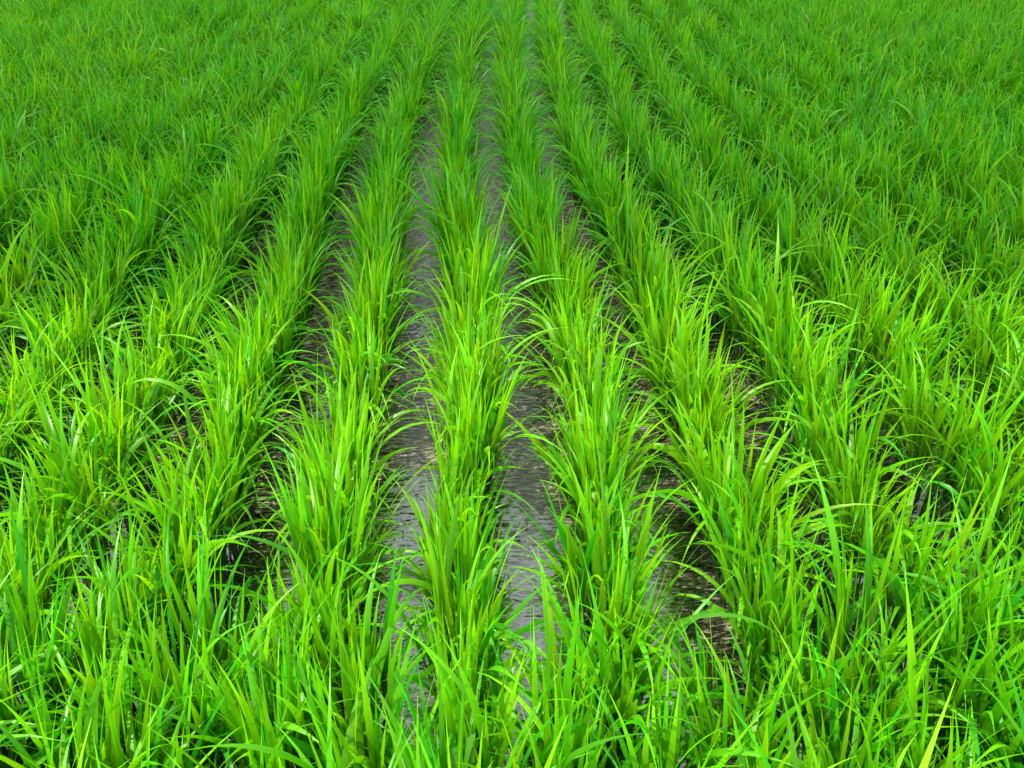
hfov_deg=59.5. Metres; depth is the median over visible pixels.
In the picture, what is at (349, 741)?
rice plant
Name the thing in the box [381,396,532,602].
rice plant
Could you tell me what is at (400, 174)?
rice plant
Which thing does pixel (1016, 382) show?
rice plant
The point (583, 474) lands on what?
rice plant
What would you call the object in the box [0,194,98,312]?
rice plant
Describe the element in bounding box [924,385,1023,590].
rice plant
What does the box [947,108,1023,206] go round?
rice plant
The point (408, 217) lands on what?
rice plant
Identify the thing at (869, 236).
rice plant
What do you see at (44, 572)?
rice plant
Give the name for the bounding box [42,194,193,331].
rice plant
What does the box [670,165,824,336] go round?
rice plant
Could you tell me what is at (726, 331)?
rice plant
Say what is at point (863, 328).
rice plant
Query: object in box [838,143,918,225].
rice plant
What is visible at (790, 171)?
rice plant
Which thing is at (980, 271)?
rice plant
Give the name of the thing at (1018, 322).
rice plant
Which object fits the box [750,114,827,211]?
rice plant
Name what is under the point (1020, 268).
rice plant
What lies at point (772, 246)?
rice plant
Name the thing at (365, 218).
rice plant
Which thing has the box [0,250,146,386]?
rice plant
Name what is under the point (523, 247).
rice plant
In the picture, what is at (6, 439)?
rice plant
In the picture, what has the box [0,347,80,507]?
rice plant
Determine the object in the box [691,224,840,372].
rice plant
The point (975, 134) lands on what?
rice plant
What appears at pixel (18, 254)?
rice plant
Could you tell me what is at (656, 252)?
rice plant
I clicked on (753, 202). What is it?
rice plant
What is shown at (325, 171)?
rice plant
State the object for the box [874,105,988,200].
rice plant
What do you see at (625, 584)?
rice plant
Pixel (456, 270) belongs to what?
rice plant
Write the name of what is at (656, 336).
rice plant
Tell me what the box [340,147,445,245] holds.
rice plant
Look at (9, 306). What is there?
rice plant
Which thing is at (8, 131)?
rice plant
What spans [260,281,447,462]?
rice plant
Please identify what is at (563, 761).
rice plant
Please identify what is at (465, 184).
rice plant
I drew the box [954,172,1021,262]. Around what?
rice plant
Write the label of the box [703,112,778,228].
rice plant
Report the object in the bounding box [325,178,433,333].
rice plant
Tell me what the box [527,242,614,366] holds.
rice plant
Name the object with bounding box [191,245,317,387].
rice plant
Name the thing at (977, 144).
rice plant
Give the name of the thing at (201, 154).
rice plant
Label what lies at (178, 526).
rice plant
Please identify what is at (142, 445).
rice plant
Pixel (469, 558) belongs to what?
rice plant
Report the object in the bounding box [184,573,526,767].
rice plant
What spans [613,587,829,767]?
rice plant
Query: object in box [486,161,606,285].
rice plant
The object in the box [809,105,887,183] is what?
rice plant
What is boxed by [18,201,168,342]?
rice plant
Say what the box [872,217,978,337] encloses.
rice plant
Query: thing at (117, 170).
rice plant
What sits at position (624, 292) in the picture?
rice plant
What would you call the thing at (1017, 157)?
rice plant
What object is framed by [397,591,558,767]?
rice plant
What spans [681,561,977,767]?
rice plant
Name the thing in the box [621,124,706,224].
rice plant
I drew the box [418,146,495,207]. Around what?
rice plant
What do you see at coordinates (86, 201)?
rice plant
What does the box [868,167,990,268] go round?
rice plant
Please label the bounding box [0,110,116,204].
rice plant
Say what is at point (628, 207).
rice plant
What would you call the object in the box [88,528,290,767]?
rice plant
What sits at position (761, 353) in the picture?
rice plant
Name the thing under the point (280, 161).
rice plant
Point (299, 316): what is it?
rice plant
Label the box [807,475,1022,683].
rice plant
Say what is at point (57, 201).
rice plant
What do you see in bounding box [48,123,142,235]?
rice plant
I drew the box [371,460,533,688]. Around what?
rice plant
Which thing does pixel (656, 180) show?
rice plant
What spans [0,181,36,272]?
rice plant
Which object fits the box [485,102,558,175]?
rice plant
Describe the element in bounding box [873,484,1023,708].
rice plant
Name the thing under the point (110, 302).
rice plant
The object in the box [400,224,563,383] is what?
rice plant
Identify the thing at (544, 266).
rice plant
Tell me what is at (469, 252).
rice plant
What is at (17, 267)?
rice plant
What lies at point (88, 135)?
rice plant
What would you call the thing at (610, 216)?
rice plant
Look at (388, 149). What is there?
rice plant
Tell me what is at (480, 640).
rice plant
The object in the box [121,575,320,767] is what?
rice plant
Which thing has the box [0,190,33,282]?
rice plant
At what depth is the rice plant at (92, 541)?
1.97 m
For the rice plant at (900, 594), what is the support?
on the water
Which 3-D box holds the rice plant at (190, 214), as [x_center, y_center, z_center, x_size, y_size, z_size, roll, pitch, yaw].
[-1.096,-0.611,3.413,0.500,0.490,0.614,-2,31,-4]
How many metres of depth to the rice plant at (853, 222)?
3.43 m
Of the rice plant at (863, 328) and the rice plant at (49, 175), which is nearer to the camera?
the rice plant at (863, 328)
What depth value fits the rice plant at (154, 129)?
4.22 m
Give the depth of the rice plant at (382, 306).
2.67 m
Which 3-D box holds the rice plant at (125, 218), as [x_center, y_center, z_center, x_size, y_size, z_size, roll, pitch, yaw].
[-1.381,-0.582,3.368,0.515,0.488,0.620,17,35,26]
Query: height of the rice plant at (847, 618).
0.510 m
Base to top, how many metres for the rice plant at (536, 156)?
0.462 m
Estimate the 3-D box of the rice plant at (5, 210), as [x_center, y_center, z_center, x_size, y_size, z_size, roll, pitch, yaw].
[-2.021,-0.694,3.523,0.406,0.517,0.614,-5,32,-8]
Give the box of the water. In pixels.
[0,0,1023,767]
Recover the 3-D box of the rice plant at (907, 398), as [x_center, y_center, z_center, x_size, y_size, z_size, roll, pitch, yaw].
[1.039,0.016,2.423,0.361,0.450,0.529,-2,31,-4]
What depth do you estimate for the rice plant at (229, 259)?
3.23 m
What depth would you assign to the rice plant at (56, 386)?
2.51 m
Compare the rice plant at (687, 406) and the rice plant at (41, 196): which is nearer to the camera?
the rice plant at (687, 406)
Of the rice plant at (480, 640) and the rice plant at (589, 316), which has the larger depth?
the rice plant at (589, 316)
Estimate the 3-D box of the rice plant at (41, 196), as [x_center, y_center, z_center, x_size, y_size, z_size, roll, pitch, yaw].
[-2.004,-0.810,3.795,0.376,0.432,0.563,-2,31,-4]
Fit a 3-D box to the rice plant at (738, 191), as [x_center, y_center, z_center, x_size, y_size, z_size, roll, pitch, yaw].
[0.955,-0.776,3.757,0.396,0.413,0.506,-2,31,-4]
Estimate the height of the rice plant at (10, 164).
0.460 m
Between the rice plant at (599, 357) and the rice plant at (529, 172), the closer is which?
the rice plant at (599, 357)
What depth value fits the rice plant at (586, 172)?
3.60 m
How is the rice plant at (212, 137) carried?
on the water
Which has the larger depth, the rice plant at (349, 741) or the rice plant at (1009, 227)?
the rice plant at (1009, 227)
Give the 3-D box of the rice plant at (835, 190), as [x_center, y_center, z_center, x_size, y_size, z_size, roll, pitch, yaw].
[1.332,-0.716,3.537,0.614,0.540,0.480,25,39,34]
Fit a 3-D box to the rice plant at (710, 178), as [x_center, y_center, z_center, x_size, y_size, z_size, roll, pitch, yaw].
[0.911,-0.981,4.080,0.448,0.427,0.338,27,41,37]
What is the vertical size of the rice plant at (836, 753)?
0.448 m
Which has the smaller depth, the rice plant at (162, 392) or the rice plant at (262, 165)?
the rice plant at (162, 392)
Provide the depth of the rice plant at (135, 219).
3.23 m
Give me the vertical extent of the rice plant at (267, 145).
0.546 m
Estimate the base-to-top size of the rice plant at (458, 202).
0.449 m
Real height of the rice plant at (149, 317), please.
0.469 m
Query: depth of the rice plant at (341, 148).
4.11 m
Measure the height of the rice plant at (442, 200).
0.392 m
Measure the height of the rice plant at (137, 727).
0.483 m
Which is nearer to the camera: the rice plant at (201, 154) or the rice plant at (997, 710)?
the rice plant at (997, 710)
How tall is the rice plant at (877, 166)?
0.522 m
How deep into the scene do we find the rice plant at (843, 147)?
4.06 m
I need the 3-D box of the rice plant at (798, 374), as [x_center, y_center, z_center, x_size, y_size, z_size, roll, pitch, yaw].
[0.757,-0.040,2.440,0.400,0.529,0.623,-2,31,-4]
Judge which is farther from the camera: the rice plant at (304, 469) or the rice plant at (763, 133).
the rice plant at (763, 133)
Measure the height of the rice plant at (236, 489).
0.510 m
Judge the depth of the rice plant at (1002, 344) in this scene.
2.60 m
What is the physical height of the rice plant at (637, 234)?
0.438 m
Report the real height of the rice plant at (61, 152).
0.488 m
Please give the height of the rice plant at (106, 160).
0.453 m
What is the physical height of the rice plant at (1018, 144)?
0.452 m
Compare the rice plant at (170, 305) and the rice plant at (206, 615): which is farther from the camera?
the rice plant at (170, 305)
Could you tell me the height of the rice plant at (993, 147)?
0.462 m
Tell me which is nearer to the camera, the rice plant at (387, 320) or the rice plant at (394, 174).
the rice plant at (387, 320)
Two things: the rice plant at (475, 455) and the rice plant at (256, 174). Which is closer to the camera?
the rice plant at (475, 455)
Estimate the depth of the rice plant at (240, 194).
3.58 m
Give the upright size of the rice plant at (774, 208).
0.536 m
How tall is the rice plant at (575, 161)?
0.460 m
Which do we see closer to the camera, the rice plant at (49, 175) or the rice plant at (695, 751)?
the rice plant at (695, 751)
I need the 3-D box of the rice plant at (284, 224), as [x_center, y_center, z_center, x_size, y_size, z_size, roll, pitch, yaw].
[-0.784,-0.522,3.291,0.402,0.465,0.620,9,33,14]
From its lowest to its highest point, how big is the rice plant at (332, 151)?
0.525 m
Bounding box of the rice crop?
[0,0,1023,767]
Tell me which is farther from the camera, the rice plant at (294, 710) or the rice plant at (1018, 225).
the rice plant at (1018, 225)
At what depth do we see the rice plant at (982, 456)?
2.13 m
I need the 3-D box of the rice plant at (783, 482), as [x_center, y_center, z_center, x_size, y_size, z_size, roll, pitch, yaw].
[0.497,0.223,2.003,0.477,0.536,0.558,-16,35,-25]
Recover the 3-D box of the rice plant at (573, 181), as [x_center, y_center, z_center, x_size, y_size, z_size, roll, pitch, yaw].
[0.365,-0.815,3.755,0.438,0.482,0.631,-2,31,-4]
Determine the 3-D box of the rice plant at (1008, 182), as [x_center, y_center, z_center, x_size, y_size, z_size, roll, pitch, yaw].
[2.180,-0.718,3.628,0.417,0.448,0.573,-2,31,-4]
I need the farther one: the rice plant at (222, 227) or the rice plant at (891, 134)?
the rice plant at (891, 134)
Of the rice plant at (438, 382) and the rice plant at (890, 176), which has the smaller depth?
the rice plant at (438, 382)
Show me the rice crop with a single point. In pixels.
(766, 58)
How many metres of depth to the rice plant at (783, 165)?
3.89 m
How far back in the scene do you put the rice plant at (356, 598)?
1.65 m
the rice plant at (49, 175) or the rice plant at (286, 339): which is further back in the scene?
the rice plant at (49, 175)
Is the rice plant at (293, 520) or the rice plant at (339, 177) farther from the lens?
the rice plant at (339, 177)
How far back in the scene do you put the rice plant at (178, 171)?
3.76 m
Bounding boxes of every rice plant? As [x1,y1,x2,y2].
[0,94,55,177]
[0,96,54,188]
[0,105,42,177]
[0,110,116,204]
[0,129,30,181]
[0,135,40,265]
[0,137,57,251]
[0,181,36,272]
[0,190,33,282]
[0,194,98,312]
[0,201,96,322]
[0,210,81,359]
[0,246,72,379]
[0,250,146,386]
[0,273,143,419]
[0,280,38,389]
[0,292,116,452]
[0,309,112,473]
[0,320,203,493]
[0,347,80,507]
[0,360,80,527]
[0,364,198,572]
[0,430,159,604]
[0,438,148,657]
[0,490,117,704]
[0,490,141,767]
[0,507,231,767]
[0,570,128,767]
[0,621,213,767]
[1,164,113,299]
[1,485,255,743]
[3,113,124,216]
[3,136,70,240]
[3,161,105,276]
[4,135,74,217]
[6,145,138,249]
[8,218,163,372]
[14,168,119,267]
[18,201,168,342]
[19,304,207,524]
[33,105,116,172]
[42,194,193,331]
[46,171,196,310]
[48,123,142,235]
[55,126,146,229]
[55,422,289,682]
[65,158,201,288]
[65,472,340,767]
[67,127,224,283]
[73,73,202,182]
[73,247,252,392]
[74,261,247,426]
[78,296,212,457]
[81,418,264,607]
[83,132,154,211]
[84,118,166,182]
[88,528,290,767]
[100,586,243,767]
[101,160,208,263]
[110,237,256,377]
[115,132,215,232]
[117,359,307,564]
[119,118,210,212]
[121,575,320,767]
[123,223,259,354]
[124,130,209,243]
[124,328,307,524]
[137,290,312,494]
[142,171,256,295]
[143,133,224,214]
[145,199,240,329]
[146,101,237,186]
[151,161,282,276]
[153,103,245,199]
[157,541,377,767]
[162,264,327,444]
[163,201,269,312]
[169,158,284,269]
[173,284,331,466]
[178,150,277,249]
[179,272,325,407]
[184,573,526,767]
[187,137,294,242]
[190,98,297,216]
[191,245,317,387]
[194,127,296,229]
[196,396,428,709]
[214,507,451,767]
[216,233,327,366]
[217,101,293,204]
[217,202,341,345]
[227,530,390,762]
[228,187,346,304]
[229,199,344,325]
[239,388,410,593]
[246,146,366,290]
[253,351,452,558]
[254,149,342,233]
[255,361,434,518]
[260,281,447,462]
[264,128,359,250]
[275,106,377,219]
[275,390,466,626]
[275,611,446,767]
[277,109,366,205]
[277,114,369,232]
[280,128,346,235]
[285,100,362,179]
[293,238,429,397]
[296,284,433,433]
[299,240,426,391]
[315,165,450,284]
[315,204,449,351]
[322,163,430,263]
[322,459,571,767]
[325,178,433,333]
[325,210,435,289]
[330,142,432,224]
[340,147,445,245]
[340,151,418,248]
[341,462,563,730]
[343,107,418,187]
[345,583,595,767]
[348,137,428,208]
[351,111,418,189]
[365,305,563,517]
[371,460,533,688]
[373,194,573,368]
[378,154,521,256]
[378,273,568,450]
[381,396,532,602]
[387,282,540,477]
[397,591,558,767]
[399,166,500,247]
[399,175,524,325]
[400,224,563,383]
[404,196,504,280]
[409,95,501,178]
[409,257,536,396]
[410,132,504,193]
[412,134,503,241]
[416,353,542,536]
[417,125,488,178]
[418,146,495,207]
[420,191,509,292]
[423,129,506,198]
[423,154,491,227]
[465,572,663,767]
[477,123,571,201]
[477,546,718,767]
[481,487,780,767]
[484,158,570,303]
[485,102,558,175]
[485,147,583,243]
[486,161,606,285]
[487,126,559,195]
[489,160,583,278]
[490,185,605,296]
[491,365,694,570]
[495,139,577,211]
[496,150,566,224]
[500,234,636,389]
[503,205,612,341]
[505,291,633,421]
[508,218,640,330]
[508,430,702,756]
[510,449,689,647]
[513,280,650,422]
[518,304,684,487]
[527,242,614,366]
[528,343,676,501]
[530,377,695,618]
[530,552,792,767]
[541,114,624,190]
[545,119,611,208]
[546,137,662,257]
[549,144,649,251]
[552,108,623,218]
[558,123,638,229]
[563,135,663,268]
[569,176,702,299]
[577,163,666,285]
[579,211,718,339]
[587,202,697,314]
[588,273,755,440]
[604,198,743,358]
[611,115,692,203]
[611,249,736,410]
[612,253,720,356]
[613,300,773,457]
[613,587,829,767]
[619,112,714,212]
[620,313,809,490]
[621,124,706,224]
[625,612,854,767]
[629,128,720,237]
[630,343,775,542]
[632,397,862,657]
[633,368,885,602]
[637,128,740,251]
[637,176,777,301]
[638,153,743,262]
[650,145,754,281]
[662,102,757,196]
[662,450,860,747]
[663,526,899,763]
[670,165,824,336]
[672,210,860,400]
[674,185,791,292]
[677,204,818,359]
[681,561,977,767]
[687,122,756,211]
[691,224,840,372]
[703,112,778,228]
[711,142,812,262]
[712,128,788,238]
[712,158,796,244]
[712,265,872,424]
[725,267,872,452]
[734,292,920,489]
[736,108,818,192]
[737,149,832,279]
[737,179,871,327]
[741,184,830,291]
[746,116,830,198]
[746,184,865,310]
[746,326,926,517]
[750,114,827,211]
[750,117,844,210]
[762,449,1003,765]
[768,364,934,561]
[771,124,878,235]
[773,131,848,231]
[774,638,1023,767]
[775,387,975,635]
[780,140,894,249]
[782,198,911,340]
[792,213,901,368]
[794,164,935,269]
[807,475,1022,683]
[807,565,1007,767]
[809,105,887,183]
[811,113,902,196]
[813,240,938,404]
[814,220,955,426]
[821,443,1023,741]
[829,111,924,214]
[834,185,921,287]
[836,171,966,306]
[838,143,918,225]
[839,589,998,767]
[840,304,987,479]
[845,113,938,241]
[848,138,980,248]
[853,350,1023,554]
[855,260,998,440]
[857,197,999,338]
[863,324,1023,521]
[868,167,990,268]
[869,548,1023,767]
[872,91,947,192]
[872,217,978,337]
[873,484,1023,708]
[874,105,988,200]
[878,496,1023,767]
[892,168,1000,290]
[894,166,1022,302]
[897,113,1011,201]
[905,222,1012,373]
[914,245,1023,395]
[923,130,1006,224]
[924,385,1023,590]
[925,267,1023,429]
[925,291,1023,446]
[931,98,1006,196]
[933,195,1023,315]
[939,130,1022,244]
[941,210,1023,334]
[943,168,1023,273]
[946,104,1022,191]
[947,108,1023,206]
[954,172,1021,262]
[955,229,1023,363]
[959,124,1023,203]
[965,322,1023,472]
[969,484,1023,618]
[972,169,1023,285]
[977,130,1023,214]
[981,365,1023,491]
[989,111,1023,169]
[1001,157,1023,200]
[1001,276,1023,362]
[1008,110,1023,166]
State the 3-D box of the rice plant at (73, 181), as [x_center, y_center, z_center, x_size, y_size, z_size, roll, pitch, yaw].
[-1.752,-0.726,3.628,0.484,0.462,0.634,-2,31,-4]
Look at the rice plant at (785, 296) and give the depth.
2.71 m
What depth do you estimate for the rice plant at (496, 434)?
2.17 m
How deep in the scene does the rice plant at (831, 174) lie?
3.69 m
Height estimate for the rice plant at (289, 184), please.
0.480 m
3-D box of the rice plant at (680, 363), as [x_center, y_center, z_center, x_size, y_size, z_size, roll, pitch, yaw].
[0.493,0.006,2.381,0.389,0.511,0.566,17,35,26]
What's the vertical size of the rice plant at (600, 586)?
0.536 m
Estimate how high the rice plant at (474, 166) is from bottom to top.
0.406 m
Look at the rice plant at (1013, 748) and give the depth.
1.51 m
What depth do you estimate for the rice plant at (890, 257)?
2.99 m
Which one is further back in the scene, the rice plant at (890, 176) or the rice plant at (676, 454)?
the rice plant at (890, 176)
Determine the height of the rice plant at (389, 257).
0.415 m
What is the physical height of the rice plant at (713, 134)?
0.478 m
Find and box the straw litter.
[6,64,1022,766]
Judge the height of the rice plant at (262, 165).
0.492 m
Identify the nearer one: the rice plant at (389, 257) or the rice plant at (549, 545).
the rice plant at (549, 545)
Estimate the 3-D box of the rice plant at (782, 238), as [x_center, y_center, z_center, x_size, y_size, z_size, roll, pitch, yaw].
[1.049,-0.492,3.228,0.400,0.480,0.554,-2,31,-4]
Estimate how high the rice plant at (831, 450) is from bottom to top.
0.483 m
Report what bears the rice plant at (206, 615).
on the water
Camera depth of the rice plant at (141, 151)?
4.16 m
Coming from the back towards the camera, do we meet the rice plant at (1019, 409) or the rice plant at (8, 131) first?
the rice plant at (8, 131)
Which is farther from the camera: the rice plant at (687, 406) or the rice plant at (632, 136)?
the rice plant at (632, 136)
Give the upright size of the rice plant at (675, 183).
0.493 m
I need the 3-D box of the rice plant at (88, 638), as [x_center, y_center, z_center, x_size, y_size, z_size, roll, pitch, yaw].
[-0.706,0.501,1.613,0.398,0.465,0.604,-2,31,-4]
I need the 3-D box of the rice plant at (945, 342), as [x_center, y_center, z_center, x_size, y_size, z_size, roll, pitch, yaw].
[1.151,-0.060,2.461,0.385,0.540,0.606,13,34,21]
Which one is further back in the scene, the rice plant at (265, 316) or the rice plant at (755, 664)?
the rice plant at (265, 316)
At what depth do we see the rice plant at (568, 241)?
3.10 m
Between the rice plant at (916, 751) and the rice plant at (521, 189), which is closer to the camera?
the rice plant at (916, 751)
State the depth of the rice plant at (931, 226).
3.35 m
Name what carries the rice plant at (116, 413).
on the water
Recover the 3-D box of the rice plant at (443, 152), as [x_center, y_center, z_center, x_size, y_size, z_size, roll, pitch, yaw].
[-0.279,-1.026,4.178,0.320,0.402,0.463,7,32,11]
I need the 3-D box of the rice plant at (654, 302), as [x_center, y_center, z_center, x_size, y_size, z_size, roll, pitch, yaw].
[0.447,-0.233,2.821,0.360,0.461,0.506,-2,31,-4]
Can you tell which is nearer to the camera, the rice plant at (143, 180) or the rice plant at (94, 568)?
the rice plant at (94, 568)
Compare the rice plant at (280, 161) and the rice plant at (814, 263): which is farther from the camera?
the rice plant at (280, 161)
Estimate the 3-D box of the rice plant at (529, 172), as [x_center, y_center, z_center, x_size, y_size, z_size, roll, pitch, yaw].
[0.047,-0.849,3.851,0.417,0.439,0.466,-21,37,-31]
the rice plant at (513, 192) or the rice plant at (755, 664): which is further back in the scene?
the rice plant at (513, 192)
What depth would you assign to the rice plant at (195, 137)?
4.19 m
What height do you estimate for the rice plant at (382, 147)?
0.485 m
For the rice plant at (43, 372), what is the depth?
2.42 m
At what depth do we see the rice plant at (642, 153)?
4.05 m
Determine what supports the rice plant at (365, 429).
on the water
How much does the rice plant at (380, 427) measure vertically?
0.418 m
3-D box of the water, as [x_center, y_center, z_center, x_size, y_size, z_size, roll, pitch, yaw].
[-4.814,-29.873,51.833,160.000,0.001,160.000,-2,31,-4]
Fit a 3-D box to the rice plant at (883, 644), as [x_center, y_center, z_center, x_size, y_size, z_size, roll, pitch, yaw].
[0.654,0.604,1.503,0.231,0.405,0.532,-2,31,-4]
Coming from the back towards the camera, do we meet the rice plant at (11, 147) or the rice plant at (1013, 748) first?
the rice plant at (11, 147)
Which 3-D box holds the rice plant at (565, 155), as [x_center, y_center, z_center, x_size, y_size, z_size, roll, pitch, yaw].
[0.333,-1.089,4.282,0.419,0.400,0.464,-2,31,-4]
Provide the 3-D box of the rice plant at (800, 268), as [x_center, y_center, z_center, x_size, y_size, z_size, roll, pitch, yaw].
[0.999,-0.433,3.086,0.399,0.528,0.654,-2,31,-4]
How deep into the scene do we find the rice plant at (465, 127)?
4.27 m
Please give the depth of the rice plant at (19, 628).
1.60 m
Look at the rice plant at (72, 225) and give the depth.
3.28 m
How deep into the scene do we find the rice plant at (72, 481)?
2.01 m
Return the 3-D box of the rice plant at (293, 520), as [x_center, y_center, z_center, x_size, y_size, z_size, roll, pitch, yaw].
[-0.380,0.378,1.745,0.479,0.539,0.664,17,35,26]
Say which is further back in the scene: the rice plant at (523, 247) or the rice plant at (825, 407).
the rice plant at (523, 247)
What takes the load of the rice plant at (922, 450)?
on the water
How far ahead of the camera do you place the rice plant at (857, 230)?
3.32 m
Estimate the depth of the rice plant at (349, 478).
1.92 m
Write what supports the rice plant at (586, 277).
on the water
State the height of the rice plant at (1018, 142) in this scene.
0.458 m
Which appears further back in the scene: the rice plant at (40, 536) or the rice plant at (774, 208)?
the rice plant at (774, 208)
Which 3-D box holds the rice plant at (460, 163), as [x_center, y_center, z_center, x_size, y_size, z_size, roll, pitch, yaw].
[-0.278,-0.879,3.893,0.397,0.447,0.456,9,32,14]
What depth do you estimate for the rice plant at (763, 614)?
1.75 m
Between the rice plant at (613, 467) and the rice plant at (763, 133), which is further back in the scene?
the rice plant at (763, 133)
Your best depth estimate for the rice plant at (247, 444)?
2.20 m
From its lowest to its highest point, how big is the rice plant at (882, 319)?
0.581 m
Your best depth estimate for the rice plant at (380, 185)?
3.72 m
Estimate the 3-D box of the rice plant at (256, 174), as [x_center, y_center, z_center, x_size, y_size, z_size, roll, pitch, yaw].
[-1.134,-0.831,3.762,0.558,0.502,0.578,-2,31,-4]
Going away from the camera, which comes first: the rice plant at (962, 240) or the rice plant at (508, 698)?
the rice plant at (508, 698)
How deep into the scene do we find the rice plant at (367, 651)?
1.61 m
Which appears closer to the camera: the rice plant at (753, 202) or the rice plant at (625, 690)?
the rice plant at (625, 690)
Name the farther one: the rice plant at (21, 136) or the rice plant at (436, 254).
the rice plant at (21, 136)
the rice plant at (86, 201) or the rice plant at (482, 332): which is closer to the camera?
the rice plant at (482, 332)
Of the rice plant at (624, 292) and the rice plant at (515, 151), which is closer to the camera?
the rice plant at (624, 292)
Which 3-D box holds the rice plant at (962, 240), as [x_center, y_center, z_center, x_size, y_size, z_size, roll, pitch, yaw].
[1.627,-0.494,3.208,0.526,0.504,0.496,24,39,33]
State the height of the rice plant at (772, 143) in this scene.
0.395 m
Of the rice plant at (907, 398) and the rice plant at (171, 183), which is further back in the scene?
the rice plant at (171, 183)
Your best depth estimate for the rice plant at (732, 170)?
3.78 m
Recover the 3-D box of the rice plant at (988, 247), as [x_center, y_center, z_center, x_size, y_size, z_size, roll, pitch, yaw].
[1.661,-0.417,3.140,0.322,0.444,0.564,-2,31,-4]
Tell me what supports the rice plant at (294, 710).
on the water
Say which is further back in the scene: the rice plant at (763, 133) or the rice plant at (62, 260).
the rice plant at (763, 133)
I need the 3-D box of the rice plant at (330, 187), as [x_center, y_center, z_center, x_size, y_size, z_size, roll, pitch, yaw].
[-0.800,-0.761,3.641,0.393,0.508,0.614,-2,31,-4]
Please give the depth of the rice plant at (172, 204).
3.59 m
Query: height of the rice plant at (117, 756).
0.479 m
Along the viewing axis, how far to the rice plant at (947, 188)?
3.81 m
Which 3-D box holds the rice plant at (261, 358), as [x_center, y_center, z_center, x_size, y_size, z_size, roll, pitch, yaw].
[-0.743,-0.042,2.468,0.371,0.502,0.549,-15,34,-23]
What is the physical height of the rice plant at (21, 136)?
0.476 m
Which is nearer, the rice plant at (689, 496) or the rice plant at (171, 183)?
the rice plant at (689, 496)
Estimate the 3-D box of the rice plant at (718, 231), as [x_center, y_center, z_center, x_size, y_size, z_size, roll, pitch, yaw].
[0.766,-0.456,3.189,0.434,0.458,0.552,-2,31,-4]
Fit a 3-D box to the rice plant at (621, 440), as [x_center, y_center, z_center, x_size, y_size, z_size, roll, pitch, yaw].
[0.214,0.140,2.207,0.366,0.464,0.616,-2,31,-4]
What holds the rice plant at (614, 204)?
on the water
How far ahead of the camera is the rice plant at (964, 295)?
2.80 m
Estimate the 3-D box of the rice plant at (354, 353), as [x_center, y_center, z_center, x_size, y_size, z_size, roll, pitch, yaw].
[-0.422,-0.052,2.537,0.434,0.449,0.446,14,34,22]
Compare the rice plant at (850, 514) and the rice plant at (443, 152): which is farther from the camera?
the rice plant at (443, 152)
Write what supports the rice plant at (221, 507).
on the water
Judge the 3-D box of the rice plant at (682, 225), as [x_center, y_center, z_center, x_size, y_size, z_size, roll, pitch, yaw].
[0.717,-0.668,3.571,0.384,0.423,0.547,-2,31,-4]
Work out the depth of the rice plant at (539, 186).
3.70 m
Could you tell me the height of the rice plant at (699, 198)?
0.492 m
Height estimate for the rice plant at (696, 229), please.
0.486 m
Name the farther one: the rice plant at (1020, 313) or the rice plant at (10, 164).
the rice plant at (10, 164)
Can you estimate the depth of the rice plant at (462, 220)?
3.28 m
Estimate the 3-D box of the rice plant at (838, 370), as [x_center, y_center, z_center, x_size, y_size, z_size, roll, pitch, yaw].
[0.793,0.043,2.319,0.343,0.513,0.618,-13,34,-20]
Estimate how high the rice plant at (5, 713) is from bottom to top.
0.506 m
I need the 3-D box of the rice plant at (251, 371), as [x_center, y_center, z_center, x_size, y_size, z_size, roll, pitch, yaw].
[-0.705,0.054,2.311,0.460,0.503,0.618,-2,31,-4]
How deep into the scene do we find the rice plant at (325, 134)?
4.26 m
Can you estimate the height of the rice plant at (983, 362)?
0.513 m
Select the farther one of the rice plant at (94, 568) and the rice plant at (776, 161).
the rice plant at (776, 161)
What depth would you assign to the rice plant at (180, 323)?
2.58 m
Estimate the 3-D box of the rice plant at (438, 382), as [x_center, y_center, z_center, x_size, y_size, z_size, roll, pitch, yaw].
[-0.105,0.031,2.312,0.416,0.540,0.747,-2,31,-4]
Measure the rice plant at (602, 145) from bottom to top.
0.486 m
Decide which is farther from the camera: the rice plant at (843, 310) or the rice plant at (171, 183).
the rice plant at (171, 183)
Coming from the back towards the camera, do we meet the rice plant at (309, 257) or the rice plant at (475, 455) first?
the rice plant at (309, 257)
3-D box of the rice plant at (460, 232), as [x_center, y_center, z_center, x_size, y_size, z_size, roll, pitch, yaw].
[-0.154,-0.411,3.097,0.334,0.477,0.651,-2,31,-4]
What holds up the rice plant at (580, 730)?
on the water
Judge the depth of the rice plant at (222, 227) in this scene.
3.28 m
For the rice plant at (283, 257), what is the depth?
2.98 m
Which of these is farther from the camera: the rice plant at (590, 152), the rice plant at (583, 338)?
the rice plant at (590, 152)
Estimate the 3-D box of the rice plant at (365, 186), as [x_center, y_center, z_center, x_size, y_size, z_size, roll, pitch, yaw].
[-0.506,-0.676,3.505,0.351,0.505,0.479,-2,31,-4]
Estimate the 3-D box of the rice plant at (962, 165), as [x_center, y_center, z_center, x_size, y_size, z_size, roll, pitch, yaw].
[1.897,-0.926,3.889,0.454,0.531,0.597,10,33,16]
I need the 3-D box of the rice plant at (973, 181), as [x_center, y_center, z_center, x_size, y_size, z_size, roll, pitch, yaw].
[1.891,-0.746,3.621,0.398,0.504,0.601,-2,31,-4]
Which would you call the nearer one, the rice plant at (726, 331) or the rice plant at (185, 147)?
the rice plant at (726, 331)
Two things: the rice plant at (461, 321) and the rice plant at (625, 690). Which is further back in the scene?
the rice plant at (461, 321)
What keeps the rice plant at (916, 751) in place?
on the water
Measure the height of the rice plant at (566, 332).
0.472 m
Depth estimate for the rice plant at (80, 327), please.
2.59 m
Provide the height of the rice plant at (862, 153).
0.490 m

